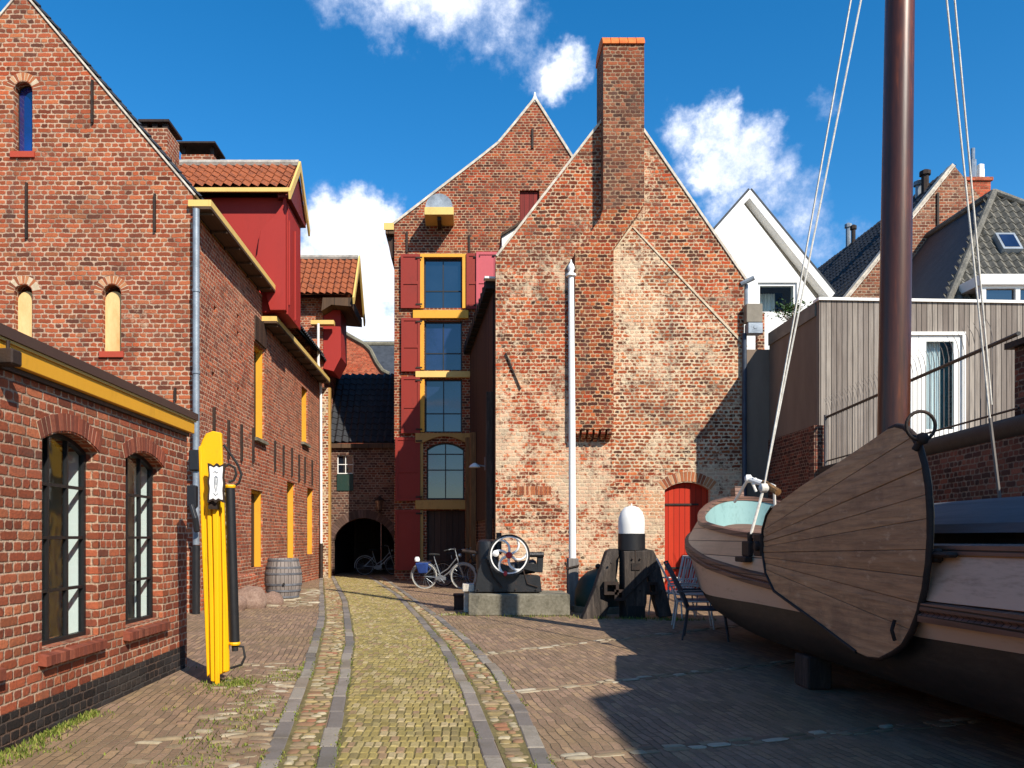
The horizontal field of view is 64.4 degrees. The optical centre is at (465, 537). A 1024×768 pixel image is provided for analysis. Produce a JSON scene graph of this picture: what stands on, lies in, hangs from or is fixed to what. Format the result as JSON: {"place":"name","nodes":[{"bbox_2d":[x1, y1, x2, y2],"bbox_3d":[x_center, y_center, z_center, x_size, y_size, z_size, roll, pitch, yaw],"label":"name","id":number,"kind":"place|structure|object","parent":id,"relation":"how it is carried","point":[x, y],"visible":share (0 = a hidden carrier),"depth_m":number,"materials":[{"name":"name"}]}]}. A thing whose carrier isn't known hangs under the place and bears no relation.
{"place":"outdoors","nodes":[
{"label":"outdoors","id":0,"kind":"place"},
{"bbox_2d":[364,341,393,560],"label":"slate house","id":1,"kind":"structure","parent":0,"point":[383,351],"depth_m":51.30,"materials":[{"name":"concrete"}]},
{"bbox_2d":[384,92,572,579],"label":"shutter house","id":2,"kind":"structure","parent":0,"point":[443,240],"depth_m":26.50,"materials":[{"name":"brick"}]},
{"bbox_2d":[424,259,461,307],"bbox_3d":[-0.718,-8.327,26.670,1.241,1.646,0.060,0,0,0],"label":"window","id":3,"kind":"structure","parent":2,"relation":"in","point":[442,277],"depth_m":26.67,"materials":[{"name":"blue glass"}]},
{"bbox_2d":[425,322,461,369],"bbox_3d":[-0.711,-6.276,26.670,1.227,1.618,0.060,0,0,0],"label":"window","id":4,"kind":"structure","parent":2,"relation":"in","point":[443,340],"depth_m":26.67,"materials":[{"name":"blue glass"}]},
{"bbox_2d":[425,380,461,431],"bbox_3d":[-0.704,-4.317,26.670,1.213,1.743,0.060,0,0,0],"label":"window","id":5,"kind":"structure","parent":2,"relation":"in","point":[443,398],"depth_m":26.67,"materials":[{"name":"blue glass"}]},
{"bbox_2d":[427,443,463,498],"bbox_3d":[-0.642,-2.183,26.670,1.227,1.855,0.060,0,0,0],"label":"window","id":6,"kind":"structure","parent":2,"relation":"in","point":[445,461],"depth_m":26.67,"materials":[{"name":"blue glass"}]},
{"bbox_2d":[427,511,464,579],"bbox_3d":[-0.628,0.249,26.730,1.235,2.263,0.060,0,0,0],"label":"door","id":7,"kind":"structure","parent":2,"relation":"in","point":[445,529],"depth_m":26.70,"materials":[{"name":"brown wood"}]},
{"bbox_2d":[0,562,1023,767],"bbox_3d":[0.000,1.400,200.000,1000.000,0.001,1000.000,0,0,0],"label":"ground","id":8,"kind":"structure","parent":0,"point":[748,701],"depth_m":6.84,"materials":[{"name":"brown brick"}]},
{"bbox_2d":[0,323,197,751],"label":"workshop","id":9,"kind":"structure","parent":8,"relation":"on","point":[93,537],"depth_m":6.66,"materials":[{"name":"red brick"}]},
{"bbox_2d":[42,433,85,645],"bbox_3d":[-3.143,0.000,6.228,0.045,1.600,0.885,0,0,0],"label":"window","id":10,"kind":"structure","parent":9,"relation":"in","point":[66,441],"depth_m":6.36,"materials":[{"name":"black paint"}]},
{"bbox_2d":[126,453,152,623],"bbox_3d":[-3.143,0.000,7.655,0.045,1.600,0.890,0,0,0],"label":"window","id":11,"kind":"structure","parent":9,"relation":"in","point":[139,459],"depth_m":7.80,"materials":[{"name":"black paint"}]},
{"bbox_2d":[0,0,329,613],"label":"warehouse","id":12,"kind":"structure","parent":8,"relation":"on","point":[136,252],"depth_m":15.00,"materials":[{"name":"red brick"}]},
{"bbox_2d":[18,86,31,150],"bbox_3d":[-8.179,-7.792,15.180,0.347,1.311,0.040,0,0,0],"label":"window","id":13,"kind":"structure","parent":12,"relation":"in","point":[25,93],"depth_m":15.18,"materials":[{"name":"glass"}]},
{"bbox_2d":[251,490,260,566],"bbox_3d":[-5.192,-0.210,19.650,0.215,1.870,1.090,0,0,0],"label":"shutter door","id":14,"kind":"structure","parent":12,"relation":"in","point":[255,495],"depth_m":20.14,"materials":[{"name":"yellow wood"}]},
{"bbox_2d":[254,345,261,438],"bbox_3d":[-5.192,-3.550,19.850,0.215,2.290,0.990,0,0,0],"label":"shutter door","id":15,"kind":"structure","parent":12,"relation":"in","point":[257,353],"depth_m":20.30,"materials":[{"name":"yellow wood"}]},
{"bbox_2d":[287,482,292,557],"bbox_3d":[-5.192,-0.480,23.475,0.215,2.230,1.040,0,0,0],"label":"shutter door","id":16,"kind":"structure","parent":12,"relation":"in","point":[289,486],"depth_m":23.94,"materials":[{"name":"yellow paint"}]},
{"bbox_2d":[302,389,305,441],"bbox_3d":[-5.162,-3.830,25.475,0.155,1.730,0.940,0,0,0],"label":"shutter door","id":17,"kind":"structure","parent":12,"relation":"in","point":[303,392],"depth_m":25.90,"materials":[{"name":"yellow wood"}]},
{"bbox_2d":[307,489,311,553],"bbox_3d":[-5.162,-0.525,26.425,0.155,2.140,1.040,0,0,0],"label":"shutter door","id":18,"kind":"structure","parent":12,"relation":"in","point":[309,492],"depth_m":26.90,"materials":[{"name":"yellow paint"}]},
{"bbox_2d":[198,431,245,683],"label":"yellow pillar","id":19,"kind":"structure","parent":8,"relation":"on","point":[219,559],"depth_m":7.74,"materials":[{"name":"paint"}]},
{"bbox_2d":[126,588,320,767],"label":"cobbled patch","id":20,"kind":"object","parent":8,"relation":"on","point":[263,739],"visible":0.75,"depth_m":6.24,"materials":[{"name":"stone"}]},
{"bbox_2d":[264,558,301,598],"bbox_3d":[-4.158,0.935,18.534,0.850,0.930,0.877,0,0,0],"label":"barrel","id":21,"kind":"object","parent":20,"relation":"on","point":[283,577],"visible":0.97,"depth_m":18.22,"materials":[{"name":"wood"}]},
{"bbox_2d":[228,595,246,610],"bbox_3d":[-4.459,1.306,15.598,0.514,0.437,0.440,0,0,0],"label":"boulder","id":22,"kind":"object","parent":8,"relation":"on","point":[242,600],"visible":0.24,"depth_m":15.50,"materials":[{"name":"stone"}]},
{"bbox_2d":[225,483,255,588],"bbox_3d":[-4.806,0.120,16.650,0.511,2.560,2.100,0,0,0],"label":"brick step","id":23,"kind":"object","parent":8,"relation":"on","point":[246,579],"visible":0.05,"depth_m":16.97,"materials":[{"name":"brick"}]},
{"bbox_2d":[238,586,266,608],"bbox_3d":[-4.310,1.274,16.210,0.698,0.632,0.656,0,0,0],"label":"boulder","id":24,"kind":"object","parent":8,"relation":"on","point":[255,597],"visible":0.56,"depth_m":15.99,"materials":[{"name":"stone"}]},
{"bbox_2d":[266,591,283,604],"bbox_3d":[-4.057,1.315,17.002,0.521,0.389,0.418,0,0,0],"label":"boulder","id":25,"kind":"object","parent":8,"relation":"on","point":[273,597],"visible":0.44,"depth_m":16.84,"materials":[{"name":"stone"}]},
{"bbox_2d":[258,578,324,767],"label":"kerb strip","id":26,"kind":"object","parent":8,"relation":"on","point":[281,734],"visible":0.75,"depth_m":6.92,"materials":[{"name":"grey stone"}]},
{"bbox_2d":[278,578,344,767],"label":"cobble strip","id":27,"kind":"object","parent":8,"relation":"on","point":[310,736],"visible":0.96,"depth_m":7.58,"materials":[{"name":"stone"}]},
{"bbox_2d":[287,255,365,577],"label":"hoist house","id":28,"kind":"structure","parent":8,"relation":"on","point":[332,302],"depth_m":28.45,"materials":[{"name":"brick"}]},
{"bbox_2d":[316,576,353,767],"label":"kerb strip","id":29,"kind":"object","parent":8,"relation":"on","point":[333,726],"visible":0.84,"depth_m":6.80,"materials":[{"name":"grey stone"}]},
{"bbox_2d":[0,590,715,767],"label":"grass","id":30,"kind":"structure","parent":8,"relation":"on","point":[92,714],"depth_m":6.17,"materials":[{"name":"green plant"}]},
{"bbox_2d":[331,373,393,575],"bbox_3d":[-3.450,-2.535,33.173,4.100,7.911,7.655,0,0,0],"label":"gatehouse","id":31,"kind":"object","parent":8,"relation":"on","point":[362,445],"visible":0.58,"depth_m":29.78,"materials":[{"name":"brick"}]},
{"bbox_2d":[337,455,352,473],"bbox_3d":[-4.378,-2.680,29.730,0.592,0.685,0.060,0,0,0],"label":"window","id":32,"kind":"structure","parent":31,"relation":"in","point":[344,462],"depth_m":29.73,"materials":[{"name":"white paint"}]},
{"bbox_2d":[374,496,384,512],"bbox_3d":[-3.069,-1.187,29.290,0.420,0.620,0.501,0,0,36],"label":"wall lantern","id":33,"kind":"object","parent":31,"relation":"attached to","point":[378,500],"depth_m":29.12,"materials":[{"name":"metal"}]},
{"bbox_2d":[343,332,389,545],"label":"gabled house","id":34,"kind":"structure","parent":8,"relation":"on","point":[362,358],"depth_m":45.00,"materials":[{"name":"red brick"}]},
{"bbox_2d":[354,545,393,574],"bbox_3d":[-3.217,0.857,30.365,1.862,1.133,0.604,0,5,-12],"label":"bicycle","id":35,"kind":"object","parent":8,"relation":"on","point":[377,567],"visible":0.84,"depth_m":30.30,"materials":[{"name":"metal"}]},
{"bbox_2d":[334,576,485,767],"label":"brick lane","id":36,"kind":"structure","parent":8,"relation":"on","point":[365,584],"depth_m":7.11,"materials":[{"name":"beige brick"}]},
{"bbox_2d":[368,576,504,767],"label":"kerb strip","id":37,"kind":"object","parent":8,"relation":"on","point":[491,756],"visible":0.88,"depth_m":6.76,"materials":[{"name":"grey stone"}]},
{"bbox_2d":[410,548,475,588],"bbox_3d":[-0.598,0.855,22.161,1.862,1.133,0.604,0,3,12],"label":"bicycle","id":38,"kind":"object","parent":8,"relation":"on","point":[423,567],"visible":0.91,"depth_m":22.11,"materials":[{"name":"metal"}]},
{"bbox_2d":[432,612,467,615],"bbox_3d":[0.080,1.402,15.270,0.181,0.036,2.137,0,0,39],"label":"stone band","id":39,"kind":"object","parent":8,"relation":"on","point":[450,613],"visible":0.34,"depth_m":14.84,"materials":[{"name":"grey stone"}]},
{"bbox_2d":[372,577,533,767],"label":"cobble strip","id":40,"kind":"object","parent":8,"relation":"on","point":[511,753],"visible":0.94,"depth_m":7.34,"materials":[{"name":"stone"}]},
{"bbox_2d":[431,547,476,585],"bbox_3d":[-0.159,0.856,23.015,1.862,1.133,0.604,0,4,28],"label":"bicycle","id":41,"kind":"object","parent":8,"relation":"on","point":[456,575],"visible":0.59,"depth_m":23.06,"materials":[{"name":"metal"}]},
{"bbox_2d":[453,593,463,609],"bbox_3d":[-0.108,1.250,15.875,0.249,0.300,0.390,0,0,0],"label":"wooden box","id":42,"kind":"object","parent":8,"relation":"on","point":[458,601],"visible":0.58,"depth_m":15.70,"materials":[{"name":"brown wood"}]},
{"bbox_2d":[380,576,555,767],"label":"kerb strip","id":43,"kind":"object","parent":8,"relation":"on","point":[535,746],"visible":0.87,"depth_m":6.77,"materials":[{"name":"grey stone"}]},
{"bbox_2d":[462,583,474,611],"bbox_3d":[0.064,1.132,15.210,0.224,0.536,0.420,0,0,0],"label":"sign","id":44,"kind":"object","parent":8,"relation":"on","point":[467,588],"visible":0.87,"depth_m":15.01,"materials":[{"name":"white metal"}]},
{"bbox_2d":[468,590,569,615],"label":"concrete block","id":45,"kind":"structure","parent":8,"relation":"on","point":[550,602],"depth_m":14.50,"materials":[{"name":"grey concrete"}]},
{"bbox_2d":[462,533,543,591],"bbox_3d":[0.689,0.452,14.880,1.488,1.083,0.740,0,0,0],"label":"stationary engine","id":46,"kind":"object","parent":45,"relation":"on","point":[494,574],"visible":1,"depth_m":14.75,"materials":[{"name":"black paint"}]},
{"bbox_2d":[564,259,578,609],"bbox_3d":[2.059,-2.011,15.782,0.282,6.822,0.316,0,0,0],"label":"flagpole","id":47,"kind":"object","parent":8,"relation":"on","point":[572,566],"visible":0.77,"depth_m":15.74,"materials":[{"name":"white metal"}]},
{"bbox_2d":[475,625,739,655],"bbox_3d":[2.500,1.402,11.464,6.067,0.036,0.183,0,0,-37],"label":"stone band","id":48,"kind":"object","parent":8,"relation":"on","point":[587,642],"visible":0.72,"depth_m":10.92,"materials":[{"name":"grey stone"}]},
{"bbox_2d":[581,503,671,618],"bbox_3d":[2.794,0.427,14.197,1.569,2.054,0.579,0,0,0],"label":"mooring post","id":49,"kind":"object","parent":8,"relation":"on","point":[640,576],"visible":0.93,"depth_m":14.05,"materials":[{"name":"black metal"}]},
{"bbox_2d":[502,659,794,693],"bbox_3d":[3.073,1.402,8.808,6.274,0.036,0.189,0,0,-30],"label":"stone band","id":50,"kind":"object","parent":8,"relation":"on","point":[608,681],"visible":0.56,"depth_m":8.07,"materials":[{"name":"grey stone"}]},
{"bbox_2d":[648,555,696,616],"bbox_3d":[3.759,0.864,14.542,0.768,1.076,0.608,0,0,-20],"label":"garden chair","id":51,"kind":"object","parent":8,"relation":"on","point":[678,578],"visible":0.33,"depth_m":14.66,"materials":[{"name":"metal"}]},
{"bbox_2d":[656,558,714,629],"bbox_3d":[3.433,0.864,12.675,0.868,1.076,0.608,0,0,12],"label":"garden chair","id":52,"kind":"object","parent":8,"relation":"on","point":[692,600],"visible":0.75,"depth_m":12.45,"materials":[{"name":"grey metal"}]},
{"bbox_2d":[669,557,711,619],"bbox_3d":[3.921,0.864,14.067,0.608,1.076,0.768,0,0,-10],"label":"garden chair","id":53,"kind":"object","parent":8,"relation":"on","point":[691,594],"visible":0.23,"depth_m":13.80,"materials":[{"name":"grey wood"}]},
{"bbox_2d":[663,560,729,641],"bbox_3d":[3.219,0.864,11.263,0.868,1.076,0.608,0,0,18],"label":"garden chair","id":54,"kind":"object","parent":8,"relation":"on","point":[681,592],"visible":0.69,"depth_m":11.09,"materials":[{"name":"grey metal"}]},
{"bbox_2d":[713,188,835,348],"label":"white house","id":55,"kind":"structure","parent":8,"relation":"on","point":[765,250],"depth_m":26.00,"materials":[{"name":"white painted plaster"},{"name":"slate"},{"name":"glass"}]},
{"bbox_2d":[758,283,795,313],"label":"window","id":56,"kind":"structure","parent":55,"relation":"in","point":[768,300],"depth_m":26.82,"materials":[{"name":"white paint"}]},
{"bbox_2d":[547,716,1004,761],"bbox_3d":[3.414,1.402,6.045,6.132,0.036,0.178,0,0,-18],"label":"stone band","id":57,"kind":"object","parent":8,"relation":"on","point":[639,750],"visible":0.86,"depth_m":5.61,"materials":[{"name":"grey stone"}]},
{"bbox_2d":[795,653,831,689],"bbox_3d":[3.260,1.250,7.600,0.220,0.300,0.320,0,0,0],"label":"keel block","id":58,"kind":"object","parent":8,"relation":"on","point":[813,672],"depth_m":7.44,"materials":[{"name":"black wood"}]},
{"bbox_2d":[685,0,1023,725],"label":"sailing barge","id":59,"kind":"object","parent":58,"relation":"on","point":[871,557],"visible":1,"depth_m":6.26,"materials":[{"name":"brown wood"}]},
{"bbox_2d":[818,148,992,297],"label":"brick gable house","id":60,"kind":"structure","parent":8,"relation":"on","point":[851,268],"depth_m":24.19,"materials":[{"name":"brick"}]},
{"bbox_2d":[818,414,1023,502],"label":"yard wall","id":61,"kind":"structure","parent":8,"relation":"on","point":[961,464],"depth_m":10.88,"materials":[{"name":"brick"}]},
{"bbox_2d":[824,318,1020,465],"bbox_3d":[7.255,-2.115,13.685,0.151,1.631,7.150,0,0,6],"label":"railing","id":62,"kind":"object","parent":61,"relation":"on","point":[860,402],"visible":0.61,"depth_m":12.20,"materials":[{"name":"iron"},{"name":"black paint"}]},
{"bbox_2d":[912,189,1023,428],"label":"hip roof house","id":63,"kind":"structure","parent":8,"relation":"on","point":[942,264],"depth_m":20.19,"materials":[{"name":"grey tile"}]},
{"bbox_2d":[1004,337,1023,415],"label":"brick pier","id":64,"kind":"structure","parent":8,"relation":"on","point":[1017,345],"depth_m":10.21,"materials":[{"name":"brown brick"}]},
{"bbox_2d":[0,0,1023,340],"label":"sky","id":65,"kind":"structure","parent":0,"point":[379,103],"materials":[{"name":"blue"}]},
{"bbox_2d":[572,564,618,613],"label":"buoy","id":66,"kind":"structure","parent":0,"point":[584,586],"depth_m":15.03,"materials":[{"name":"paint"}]},
{"bbox_2d":[463,37,762,592],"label":"chimney house","id":67,"kind":"structure","parent":0,"point":[664,311],"depth_m":20.50,"materials":[{"name":"brick"}]},
{"bbox_2d":[469,463,484,467],"bbox_3d":[0.332,-2.025,22.132,0.458,0.350,0.309,0,0,15],"label":"alley lamp","id":68,"kind":"object","parent":67,"relation":"attached to","point":[474,465],"visible":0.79,"depth_m":22.10,"materials":[{"name":"metal"}]},
{"bbox_2d":[665,483,707,589],"bbox_3d":[5.621,-0.023,20.685,1.344,2.846,0.110,0,0,0],"label":"door","id":69,"kind":"structure","parent":67,"relation":"in","point":[683,501],"depth_m":20.66,"materials":[{"name":"red wood"}]},
{"bbox_2d":[747,297,1023,502],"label":"clad house","id":70,"kind":"structure","parent":0,"point":[835,347],"depth_m":17.56,"materials":[{"name":"grey wood"}]},
{"bbox_2d":[764,297,811,322],"bbox_3d":[8.709,-5.789,21.514,1.331,1.129,0.864,0,0,-9],"label":"potted shrub","id":71,"kind":"object","parent":70,"relation":"on","point":[785,308],"visible":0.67,"depth_m":21.45,"materials":[{"name":"green plant"}]},
{"bbox_2d":[910,332,965,437],"bbox_3d":[9.935,-3.027,17.870,1.793,2.855,0.680,0,0,0],"label":"french door","id":72,"kind":"structure","parent":70,"relation":"in","point":[919,340],"depth_m":17.58,"materials":[{"name":"white paint"}]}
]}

